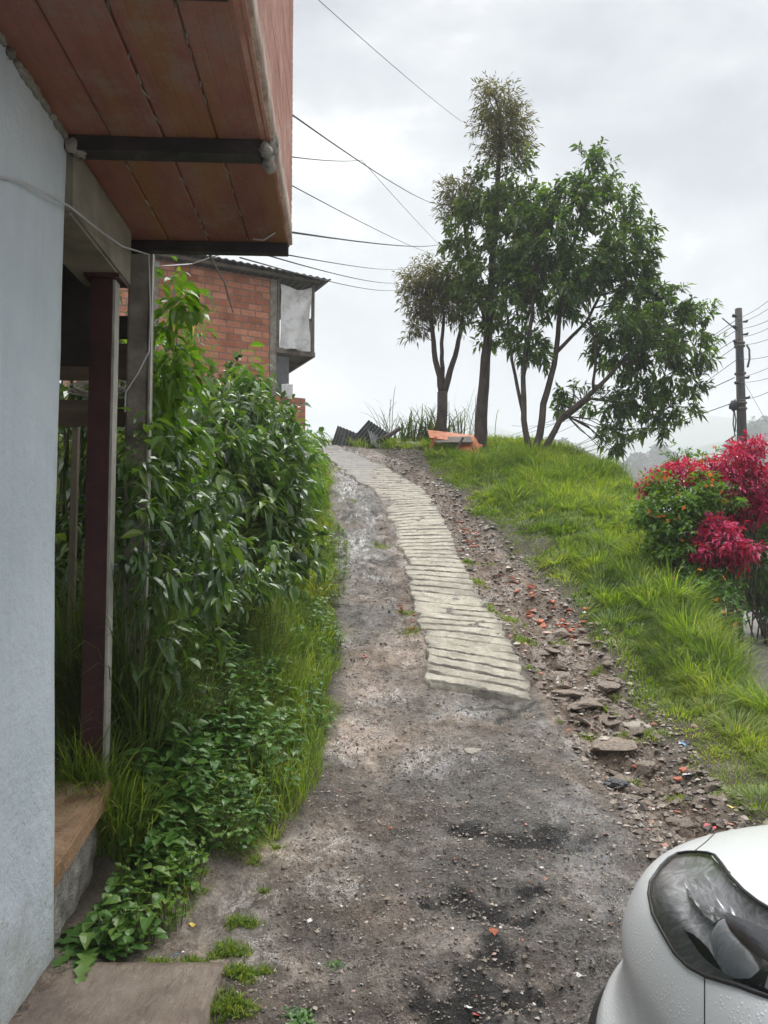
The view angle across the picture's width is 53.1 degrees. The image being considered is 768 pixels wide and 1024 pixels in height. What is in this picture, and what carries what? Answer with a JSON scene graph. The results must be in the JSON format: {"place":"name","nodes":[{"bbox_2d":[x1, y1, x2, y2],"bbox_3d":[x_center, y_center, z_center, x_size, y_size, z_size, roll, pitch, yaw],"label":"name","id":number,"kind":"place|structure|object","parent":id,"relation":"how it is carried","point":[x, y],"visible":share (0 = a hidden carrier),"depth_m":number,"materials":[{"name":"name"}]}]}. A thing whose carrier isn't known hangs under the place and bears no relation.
{"place":"outdoors","nodes":[
{"label":"outdoors","id":0,"kind":"place"},
{"bbox_2d":[55,706,201,867],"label":"tall grass","id":1,"kind":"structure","parent":0,"point":[116,820],"depth_m":3.54,"materials":[{"name":"plant"}]},
{"bbox_2d":[74,821,223,945],"bbox_3d":[-0.998,1.615,3.425,0.595,0.340,0.874,0,-4,0],"label":"leafy plant","id":2,"kind":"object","parent":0,"point":[189,901],"depth_m":3.33,"materials":[{"name":"plant"}]},
{"bbox_2d":[9,428,767,1023],"bbox_3d":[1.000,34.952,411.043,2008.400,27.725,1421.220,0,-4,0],"label":"ground","id":3,"kind":"structure","parent":0,"point":[219,904],"depth_m":4.07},
{"bbox_2d":[65,427,79,686],"bbox_3d":[-1.716,0.242,4.235,0.041,1.435,0.044,0,-4,0],"label":"wooden stake","id":4,"kind":"object","parent":3,"relation":"on","point":[74,485],"visible":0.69,"depth_m":4.23,"materials":[{"name":"wood"}]},
{"bbox_2d":[51,923,167,982],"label":"broadleaf weed","id":5,"kind":"object","parent":3,"relation":"on","point":[84,960],"visible":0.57,"depth_m":2.94,"materials":[{"name":"green plant"}]},
{"bbox_2d":[55,292,175,621],"bbox_3d":[-2.043,-0.274,5.308,1.587,2.737,1.269,-2,-4,35],"label":"leafy shrub","id":6,"kind":"object","parent":3,"relation":"on","point":[66,436],"visible":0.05,"depth_m":5.31,"materials":[{"name":"green plant"}]},
{"bbox_2d":[8,962,225,1023],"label":"concrete pad","id":7,"kind":"object","parent":3,"relation":"on","point":[137,993],"visible":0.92,"depth_m":2.67,"materials":[{"name":"concrete"}]},
{"bbox_2d":[75,870,177,960],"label":"leafy weeds","id":8,"kind":"object","parent":3,"relation":"on","point":[98,935],"visible":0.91,"depth_m":3.06,"materials":[{"name":"green plant"}]},
{"bbox_2d":[0,0,293,1023],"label":"painted house","id":9,"kind":"structure","parent":3,"relation":"on","point":[156,126],"depth_m":2.91,"materials":[{"name":"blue paint"}]},
{"bbox_2d":[0,176,150,411],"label":"cable","id":10,"kind":"object","parent":9,"relation":"attached to","point":[64,203],"depth_m":3.65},
{"bbox_2d":[58,400,125,426],"bbox_3d":[-1.992,-0.545,4.245,1.224,0.154,0.040,0,-4,0],"label":"timber rail","id":11,"kind":"object","parent":9,"relation":"attached to","point":[72,413],"depth_m":4.22,"materials":[{"name":"brown wood"}]},
{"bbox_2d":[67,380,125,398],"bbox_3d":[-1.577,-0.678,4.243,0.345,0.131,0.091,0,-4,0],"label":"rope coil","id":12,"kind":"object","parent":11,"relation":"on","point":[81,386],"visible":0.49,"depth_m":4.23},
{"bbox_2d":[60,344,126,380],"bbox_3d":[-2.015,-0.840,4.310,1.177,0.206,0.046,0,-4,0],"label":"timber rail","id":13,"kind":"object","parent":9,"relation":"attached to","point":[74,373],"depth_m":4.29,"materials":[{"name":"brown wood"}]},
{"bbox_2d":[119,316,127,338],"bbox_3d":[-2.013,-1.038,4.319,1.175,0.129,0.046,0,-4,0],"label":"timber rail","id":14,"kind":"object","parent":9,"relation":"attached to","point":[123,321],"visible":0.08,"depth_m":4.30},
{"bbox_2d":[292,231,435,246],"bbox_3d":[0.449,-4.238,12.081,0.012,6.376,15.525,0,-4,7],"label":"power cable","id":15,"kind":"object","parent":9,"relation":"attached to","point":[293,232],"visible":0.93,"depth_m":5.89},
{"bbox_2d":[55,382,244,638],"bbox_3d":[-1.731,0.030,5.585,1.466,2.098,1.901,0,-4,0],"label":"leafy shrub","id":16,"kind":"object","parent":3,"relation":"on","point":[210,493],"visible":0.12,"depth_m":5.36,"materials":[{"name":"green plant"}]},
{"bbox_2d":[103,821,209,953],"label":"leafy weeds","id":17,"kind":"object","parent":3,"relation":"on","point":[189,856],"visible":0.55,"depth_m":3.32,"materials":[{"name":"green plant"}]},
{"bbox_2d":[142,954,176,962],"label":"grass tuft","id":18,"kind":"object","parent":3,"relation":"on","point":[161,960],"visible":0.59,"depth_m":2.96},
{"bbox_2d":[118,804,205,899],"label":"leafy weeds","id":19,"kind":"object","parent":3,"relation":"on","point":[167,840],"visible":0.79,"depth_m":3.44,"materials":[{"name":"green plant"}]},
{"bbox_2d":[81,406,248,776],"bbox_3d":[-1.156,0.513,4.217,0.738,2.048,1.204,0,-4,0],"label":"leafy shrub","id":20,"kind":"object","parent":3,"relation":"on","point":[184,514],"visible":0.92,"depth_m":4.01,"materials":[{"name":"green plant"}]},
{"bbox_2d":[116,256,215,625],"bbox_3d":[-1.419,-0.206,4.930,0.715,2.674,1.210,2,-4,-25],"label":"climbing vine","id":21,"kind":"object","parent":3,"relation":"on","point":[175,390],"visible":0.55,"depth_m":4.65,"materials":[{"name":"green plant"}]},
{"bbox_2d":[54,541,289,790],"bbox_3d":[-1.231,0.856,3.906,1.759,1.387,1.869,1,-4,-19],"label":"tall grass","id":22,"kind":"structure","parent":3,"relation":"on","point":[118,701],"depth_m":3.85,"materials":[{"name":"plant"}]},
{"bbox_2d":[117,687,228,849],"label":"leafy weeds","id":23,"kind":"object","parent":3,"relation":"on","point":[197,790],"visible":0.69,"depth_m":3.88,"materials":[{"name":"green plant"}]},
{"bbox_2d":[156,877,210,896],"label":"grass tuft","id":24,"kind":"object","parent":3,"relation":"on","point":[191,889],"visible":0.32,"depth_m":3.43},
{"bbox_2d":[163,307,218,424],"bbox_3d":[-1.982,-0.919,7.670,0.780,2.213,0.550,-2,-4,30],"label":"slender sapling","id":25,"kind":"object","parent":3,"relation":"on","point":[189,341],"visible":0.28,"depth_m":7.65,"materials":[{"name":"green plant"}]},
{"bbox_2d":[179,953,210,962],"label":"grass tuft","id":26,"kind":"object","parent":3,"relation":"on","point":[194,958],"visible":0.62,"depth_m":2.96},
{"bbox_2d":[63,254,330,413],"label":"brick house","id":27,"kind":"structure","parent":3,"relation":"on","point":[254,292],"depth_m":18.92,"materials":[{"name":"brick"}]},
{"bbox_2d":[282,384,292,398],"bbox_3d":[-2.412,-2.979,19.114,0.283,0.421,0.046,0,-4,0],"label":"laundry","id":28,"kind":"object","parent":27,"relation":"hanging from","point":[288,388],"visible":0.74,"depth_m":19.12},
{"bbox_2d":[280,284,311,351],"bbox_3d":[-2.231,-4.923,19.472,0.809,1.662,0.172,1,-4,-22],"label":"hanging cloth","id":29,"kind":"object","parent":27,"relation":"hanging from","point":[295,314],"visible":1,"depth_m":19.46,"materials":[{"name":"fabric"}]},
{"bbox_2d":[54,406,370,782],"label":"grass","id":30,"kind":"structure","parent":3,"relation":"on","point":[63,722],"depth_m":5.63,"materials":[{"name":"plant"}]},
{"bbox_2d":[118,444,309,645],"bbox_3d":[-1.207,0.403,5.848,1.012,1.747,1.861,-1,-4,19],"label":"leafy shrub","id":31,"kind":"object","parent":3,"relation":"on","point":[264,585],"visible":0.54,"depth_m":5.66,"materials":[{"name":"green plant"}]},
{"bbox_2d":[73,445,356,861],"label":"grass","id":32,"kind":"structure","parent":3,"relation":"on","point":[323,515],"depth_m":5.86,"materials":[{"name":"plant"}]},
{"bbox_2d":[164,592,267,719],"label":"leafy weeds","id":33,"kind":"object","parent":3,"relation":"on","point":[230,654],"visible":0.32,"depth_m":5.21,"materials":[{"name":"green plant"}]},
{"bbox_2d":[158,604,293,748],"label":"tall grass","id":34,"kind":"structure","parent":3,"relation":"on","point":[217,693],"depth_m":4.79,"materials":[{"name":"plant"}]},
{"bbox_2d":[121,373,334,599],"bbox_3d":[-1.480,-0.261,7.999,1.961,2.599,3.628,0,-4,0],"label":"broadleaf shrub","id":35,"kind":"object","parent":3,"relation":"on","point":[259,448],"visible":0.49,"depth_m":7.66,"materials":[{"name":"green plant"}]},
{"bbox_2d":[206,935,258,959],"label":"grass tuft","id":36,"kind":"object","parent":3,"relation":"on","point":[231,948],"visible":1,"depth_m":3.04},
{"bbox_2d":[194,766,278,860],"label":"leafy weeds","id":37,"kind":"object","parent":3,"relation":"on","point":[227,821],"visible":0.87,"depth_m":3.94,"materials":[{"name":"green plant"}]},
{"bbox_2d":[209,983,265,1023],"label":"grass tuft","id":38,"kind":"object","parent":3,"relation":"on","point":[229,1005],"visible":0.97,"depth_m":2.68,"materials":[{"name":"plant"}]},
{"bbox_2d":[220,957,259,985],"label":"grass tuft","id":39,"kind":"object","parent":3,"relation":"on","point":[239,972],"visible":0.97,"depth_m":2.86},
{"bbox_2d":[223,911,259,930],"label":"grass tuft","id":40,"kind":"object","parent":3,"relation":"on","point":[234,921],"visible":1,"depth_m":3.23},
{"bbox_2d":[177,673,313,808],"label":"leafy weeds","id":41,"kind":"object","parent":3,"relation":"on","point":[249,742],"visible":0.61,"depth_m":4.58,"materials":[{"name":"green plant"}]},
{"bbox_2d":[181,351,319,488],"bbox_3d":[-1.788,-0.845,10.004,1.748,2.438,2.377,-1,-4,18],"label":"leafy shrub","id":42,"kind":"object","parent":3,"relation":"on","point":[227,382],"visible":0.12,"depth_m":9.84,"materials":[{"name":"green plant"}]},
{"bbox_2d":[222,338,279,422],"bbox_3d":[-1.592,-1.026,9.028,0.744,1.939,0.765,0,-4,0],"label":"slender sapling","id":43,"kind":"object","parent":3,"relation":"on","point":[245,372],"visible":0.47,"depth_m":8.93,"materials":[{"name":"green plant"}]},
{"bbox_2d":[240,852,267,865],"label":"grass tuft","id":44,"kind":"object","parent":3,"relation":"on","point":[252,858],"visible":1,"depth_m":3.74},
{"bbox_2d":[201,552,315,664],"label":"tall grass","id":45,"kind":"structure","parent":3,"relation":"on","point":[272,634],"depth_m":6.08,"materials":[{"name":"plant"}]},
{"bbox_2d":[255,958,276,975],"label":"grass tuft","id":46,"kind":"object","parent":3,"relation":"on","point":[263,970],"visible":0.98,"depth_m":2.92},
{"bbox_2d":[196,648,356,828],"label":"tall grass","id":47,"kind":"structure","parent":3,"relation":"on","point":[308,752],"depth_m":4.75,"materials":[{"name":"plant"}]},
{"bbox_2d":[233,641,337,744],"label":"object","id":48,"kind":"object","parent":3,"relation":"on","point":[268,666],"visible":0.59,"depth_m":5.55,"materials":[{"name":"green plant"}]},
{"bbox_2d":[275,396,304,428],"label":"brick wall","id":49,"kind":"structure","parent":3,"relation":"on","point":[299,402],"depth_m":19.41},
{"bbox_2d":[281,1006,318,1023],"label":"broadleaf weed","id":50,"kind":"object","parent":3,"relation":"on","point":[298,1019],"visible":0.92,"depth_m":2.68,"materials":[{"name":"green plant"}]},
{"bbox_2d":[269,419,333,505],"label":"leafy shrub","id":51,"kind":"object","parent":3,"relation":"on","point":[315,436],"visible":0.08,"depth_m":12.70,"materials":[{"name":"green plant"}]},
{"bbox_2d":[251,595,352,705],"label":"tall grass","id":52,"kind":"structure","parent":3,"relation":"on","point":[316,672],"depth_m":6.37,"materials":[{"name":"plant"}]},
{"bbox_2d":[276,436,330,542],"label":"leafy shrub","id":53,"kind":"object","parent":3,"relation":"on","point":[318,474],"visible":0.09,"depth_m":10.60,"materials":[{"name":"green plant"}]},
{"bbox_2d":[290,596,347,675],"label":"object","id":54,"kind":"object","parent":3,"relation":"on","point":[318,603],"visible":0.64,"depth_m":7.23,"materials":[{"name":"green plant"}]},
{"bbox_2d":[310,426,333,472],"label":"leafy shrub","id":55,"kind":"object","parent":3,"relation":"on","point":[322,441],"visible":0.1,"depth_m":16.54,"materials":[{"name":"green plant"}]},
{"bbox_2d":[295,522,349,626],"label":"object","id":56,"kind":"object","parent":3,"relation":"on","point":[336,554],"visible":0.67,"depth_m":9.33,"materials":[{"name":"green plant"}]},
{"bbox_2d":[332,426,355,445],"bbox_3d":[-0.897,-1.857,20.046,0.850,0.600,0.052,21,-29,-10],"label":"roofing scrap","id":57,"kind":"object","parent":3,"relation":"on","point":[342,434],"visible":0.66,"depth_m":20.02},
{"bbox_2d":[351,420,387,446],"bbox_3d":[-0.355,-1.947,20.051,0.700,0.800,0.052,34,-23,11],"label":"roofing scrap","id":58,"kind":"object","parent":3,"relation":"on","point":[361,433],"visible":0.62,"depth_m":20.11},
{"bbox_2d":[368,430,385,447],"bbox_3d":[-0.100,-1.798,19.944,0.700,0.600,0.052,23,-54,-31],"label":"roofing scrap","id":59,"kind":"object","parent":3,"relation":"on","point":[373,436],"visible":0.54,"depth_m":19.86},
{"bbox_2d":[370,427,399,442],"bbox_3d":[0.038,-1.966,19.948,0.794,0.514,0.117,1,-4,-11],"label":"burnt log","id":60,"kind":"object","parent":59,"relation":"on","point":[391,433],"visible":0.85,"depth_m":19.92,"materials":[{"name":"black wood"}]},
{"bbox_2d":[361,386,405,441],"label":"cane grass","id":61,"kind":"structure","parent":3,"relation":"on","point":[386,420],"depth_m":20.64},
{"bbox_2d":[310,443,531,702],"bbox_3d":[-0.094,-0.126,13.882,2.045,4.579,15.652,1,-4,-11],"label":"concrete strip","id":62,"kind":"object","parent":3,"relation":"on","point":[460,657],"visible":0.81,"depth_m":8.55,"materials":[{"name":"concrete"}]},
{"bbox_2d":[376,401,469,442],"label":"cane grass","id":63,"kind":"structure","parent":3,"relation":"on","point":[415,429],"depth_m":20.82,"materials":[{"name":"plant"}]},
{"bbox_2d":[312,432,556,449],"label":"grass","id":64,"kind":"structure","parent":3,"relation":"on","point":[390,444],"depth_m":19.86,"materials":[{"name":"plant"}]},
{"bbox_2d":[391,249,479,431],"bbox_3d":[1.494,-4.286,20.644,2.646,5.617,1.778,0,-4,0],"label":"forked tree","id":65,"kind":"object","parent":3,"relation":"on","point":[425,289],"visible":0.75,"depth_m":20.50,"materials":[{"name":"green plant"}]},
{"bbox_2d":[239,257,394,290],"bbox_3d":[-0.207,-4.028,13.571,0.010,6.022,17.455,0,-4,4],"label":"power cable","id":66,"kind":"object","parent":65,"relation":"attached to","point":[304,275],"visible":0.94,"depth_m":6.51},
{"bbox_2d":[269,256,400,282],"bbox_3d":[-0.067,-4.140,13.528,0.010,6.281,17.552,0,-4,4],"label":"power cable","id":67,"kind":"object","parent":65,"relation":"attached to","point":[319,269],"visible":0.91,"depth_m":6.42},
{"bbox_2d":[417,391,498,434],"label":"cane grass","id":68,"kind":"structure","parent":3,"relation":"on","point":[458,429],"depth_m":20.81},
{"bbox_2d":[455,442,482,451],"bbox_3d":[2.104,-1.618,19.034,0.603,0.405,0.031,20,-37,15],"label":"orange board","id":69,"kind":"object","parent":3,"relation":"on","point":[466,445],"visible":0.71,"depth_m":19.02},
{"bbox_2d":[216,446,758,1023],"bbox_3d":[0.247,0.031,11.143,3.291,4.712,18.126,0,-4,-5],"label":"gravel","id":70,"kind":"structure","parent":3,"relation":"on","point":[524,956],"depth_m":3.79,"materials":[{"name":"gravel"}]},
{"bbox_2d":[429,70,555,450],"bbox_3d":[2.778,-6.408,19.672,3.260,10.390,2.766,0,-4,0],"label":"tall tree","id":71,"kind":"object","parent":3,"relation":"on","point":[461,208],"visible":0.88,"depth_m":19.63,"materials":[{"name":"green plant"}]},
{"bbox_2d":[293,115,441,205],"bbox_3d":[0.472,-5.108,12.134,0.010,6.536,15.140,0,-4,8],"label":"power cable","id":72,"kind":"object","parent":71,"relation":"attached to","point":[294,116],"visible":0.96,"depth_m":6.14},
{"bbox_2d":[292,185,447,257],"bbox_3d":[0.566,-4.242,12.182,0.006,5.670,15.359,-1,-4,8],"label":"power cable","id":73,"kind":"object","parent":71,"relation":"attached to","point":[352,217],"visible":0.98,"depth_m":6.10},
{"bbox_2d":[319,0,461,121],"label":"power cable","id":74,"kind":"object","parent":71,"relation":"attached to","point":[381,55],"visible":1,"depth_m":11.29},
{"bbox_2d":[492,611,528,628],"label":"grass tuft","id":75,"kind":"object","parent":3,"relation":"on","point":[509,619],"visible":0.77,"depth_m":8.14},
{"bbox_2d":[512,630,539,645],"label":"grass tuft","id":76,"kind":"object","parent":3,"relation":"on","point":[526,640],"visible":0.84,"depth_m":7.45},
{"bbox_2d":[544,627,571,640],"bbox_3d":[1.770,1.254,7.814,0.303,0.161,0.239,-5,-12,18],"label":"stone","id":77,"kind":"object","parent":3,"relation":"on","point":[562,633],"visible":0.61,"depth_m":7.72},
{"bbox_2d":[550,689,584,698],"bbox_3d":[1.514,1.512,6.343,0.252,0.089,0.225,1,-4,-13],"label":"stone","id":78,"kind":"object","parent":3,"relation":"on","point":[573,694],"visible":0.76,"depth_m":6.28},
{"bbox_2d":[384,448,767,861],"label":"gravel","id":79,"kind":"structure","parent":3,"relation":"on","point":[643,806],"depth_m":5.73,"materials":[{"name":"gravel"}]},
{"bbox_2d":[603,777,630,788],"bbox_3d":[1.439,1.685,4.758,0.178,0.072,0.091,0,-4,6],"label":"plastic bag","id":80,"kind":"object","parent":79,"relation":"on","point":[611,782],"visible":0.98,"depth_m":4.74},
{"bbox_2d":[567,699,602,709],"bbox_3d":[1.565,1.505,6.023,0.286,0.076,0.226,-6,-9,24],"label":"stone","id":81,"kind":"object","parent":3,"relation":"on","point":[587,704],"visible":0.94,"depth_m":5.95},
{"bbox_2d":[487,136,727,460],"bbox_3d":[5.318,-5.146,18.205,5.733,8.108,3.239,0,-4,0],"label":"bushy tree","id":82,"kind":"object","parent":3,"relation":"on","point":[633,321],"visible":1,"depth_m":18.12,"materials":[{"name":"green plant"}]},
{"bbox_2d":[597,681,621,692],"bbox_3d":[1.941,1.498,6.598,0.254,0.087,0.265,-8,-4,-9],"label":"stone","id":83,"kind":"object","parent":3,"relation":"on","point":[606,686],"visible":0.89,"depth_m":6.53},
{"bbox_2d":[604,719,621,727],"bbox_3d":[1.706,1.577,5.721,0.137,0.059,0.093,-17,-1,20],"label":"stone","id":84,"kind":"object","parent":3,"relation":"on","point":[609,723],"visible":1,"depth_m":5.70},
{"bbox_2d":[590,737,637,751],"bbox_3d":[1.599,1.633,5.393,0.397,0.097,0.314,0,-10,-21],"label":"stone","id":85,"kind":"object","parent":3,"relation":"on","point":[620,744],"visible":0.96,"depth_m":5.30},
{"bbox_2d":[618,457,652,488],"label":"distant tree","id":86,"kind":"object","parent":3,"relation":"on","point":[637,464],"visible":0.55,"depth_m":286.53,"materials":[{"name":"grey plant"}]},
{"bbox_2d":[625,451,655,474],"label":"distant tree","id":87,"kind":"object","parent":3,"relation":"on","point":[639,456],"visible":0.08,"depth_m":312.98,"materials":[{"name":"grey plant"}]},
{"bbox_2d":[634,760,655,774],"bbox_3d":[1.740,1.707,5.150,0.150,0.079,0.166,3,-5,-41],"label":"stone","id":88,"kind":"object","parent":3,"relation":"on","point":[645,767],"visible":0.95,"depth_m":5.09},
{"bbox_2d":[624,725,676,745],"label":"grass tuft","id":89,"kind":"object","parent":3,"relation":"on","point":[647,732],"visible":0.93,"depth_m":5.48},
{"bbox_2d":[664,816,681,824],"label":"stone","id":90,"kind":"object","parent":3,"relation":"on","point":[671,820],"visible":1,"depth_m":4.27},
{"bbox_2d":[589,825,767,1023],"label":"car","id":91,"kind":"object","parent":3,"relation":"on","point":[695,936],"visible":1,"depth_m":1.58,"materials":[{"name":"white metal"}]},
{"bbox_2d":[633,455,723,578],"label":"red leaf bush","id":92,"kind":"object","parent":3,"relation":"on","point":[678,467],"visible":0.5,"depth_m":9.89,"materials":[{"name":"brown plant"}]},
{"bbox_2d":[625,464,750,601],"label":"lantana bush","id":93,"kind":"object","parent":3,"relation":"on","point":[685,517],"visible":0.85,"depth_m":9.37,"materials":[{"name":"green plant"}]},
{"bbox_2d":[659,439,722,581],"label":"lantana bush","id":94,"kind":"object","parent":3,"relation":"on","point":[687,453],"visible":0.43,"depth_m":11.01,"materials":[{"name":"green plant"}]},
{"bbox_2d":[664,559,749,639],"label":"lantana bush","id":95,"kind":"object","parent":3,"relation":"on","point":[728,596],"visible":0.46,"depth_m":8.47,"materials":[{"name":"green plant"}]},
{"bbox_2d":[703,781,717,792],"bbox_3d":[2.015,1.691,4.736,0.101,0.047,0.097,-40,-11,16],"label":"stone","id":96,"kind":"object","parent":3,"relation":"on","point":[709,787],"visible":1,"depth_m":4.71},
{"bbox_2d":[654,461,767,646],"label":"leafy shrub","id":97,"kind":"object","parent":3,"relation":"on","point":[762,532],"visible":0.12,"depth_m":10.36,"materials":[{"name":"green plant"}]},
{"bbox_2d":[681,511,767,652],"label":"red leaf bush","id":98,"kind":"object","parent":3,"relation":"on","point":[731,546],"visible":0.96,"depth_m":9.01,"materials":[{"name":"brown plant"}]},
{"bbox_2d":[702,429,767,656],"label":"red leaf bush","id":99,"kind":"object","parent":3,"relation":"on","point":[748,469],"visible":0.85,"depth_m":9.76,"materials":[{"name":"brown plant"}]},
{"bbox_2d":[722,308,750,464],"bbox_3d":[11.133,-1.816,24.102,0.792,9.324,0.408,1,-4,-19],"label":"utility pole","id":100,"kind":"object","parent":3,"relation":"on","point":[738,404],"visible":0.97,"depth_m":24.18,"materials":[{"name":"concrete"}]},
{"bbox_2d":[717,543,767,635],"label":"lantana bush","id":101,"kind":"object","parent":3,"relation":"on","point":[758,604],"visible":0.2,"depth_m":10.65,"materials":[{"name":"green plant"}]},
{"bbox_2d":[720,422,767,480],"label":"distant tree","id":102,"kind":"object","parent":3,"relation":"on","point":[756,429],"visible":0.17,"depth_m":270.20,"materials":[{"name":"grey plant"}]},
{"label":"prop stick","id":103,"kind":"object","parent":3,"relation":"on","visible":0},
{"bbox_2d":[432,436,472,442],"bbox_3d":[1.690,-1.794,19.096,1.006,0.029,0.404,-1,25,-3],"label":"grey board","id":104,"kind":"object","parent":103,"relation":"on","point":[467,439],"visible":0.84,"depth_m":19.02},
{"bbox_2d":[427,430,477,442],"bbox_3d":[1.735,-1.888,19.352,1.249,0.038,0.610,6,25,-6],"label":"orange board","id":105,"kind":"object","parent":104,"relation":"on","point":[440,435],"visible":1,"depth_m":19.39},
{"bbox_2d":[60,0,767,446],"label":"sky","id":106,"kind":"structure","parent":0,"point":[678,89],"materials":[{"name":"white"}]},
{"bbox_2d":[409,431,767,824],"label":"grass","id":107,"kind":"structure","parent":0,"point":[571,486],"depth_m":8.72,"materials":[{"name":"plant"}]},
{"bbox_2d":[467,416,755,459],"bbox_3d":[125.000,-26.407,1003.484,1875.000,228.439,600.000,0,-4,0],"label":"hills","id":108,"kind":"structure","parent":0,"point":[697,432],"depth_m":949.74,"materials":[{"name":"grey"}]},
{"bbox_2d":[645,444,681,510],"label":"distant tree","id":109,"kind":"object","parent":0,"point":[656,458],"visible":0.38,"depth_m":323.23,"materials":[{"name":"grey plant"}]},
{"bbox_2d":[617,441,767,566],"bbox_3d":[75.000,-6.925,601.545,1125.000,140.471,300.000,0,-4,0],"label":"hillside","id":110,"kind":"structure","parent":0,"point":[708,449],"depth_m":584.50,"materials":[{"name":"grey plant"}]},
{"bbox_2d":[721,606,767,694],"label":"path","id":111,"kind":"structure","parent":0,"point":[758,645],"depth_m":10.19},
{"bbox_2d":[747,415,767,431],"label":"distant tree","id":112,"kind":"object","parent":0,"point":[764,424],"visible":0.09,"depth_m":308.14,"materials":[{"name":"grey plant"}]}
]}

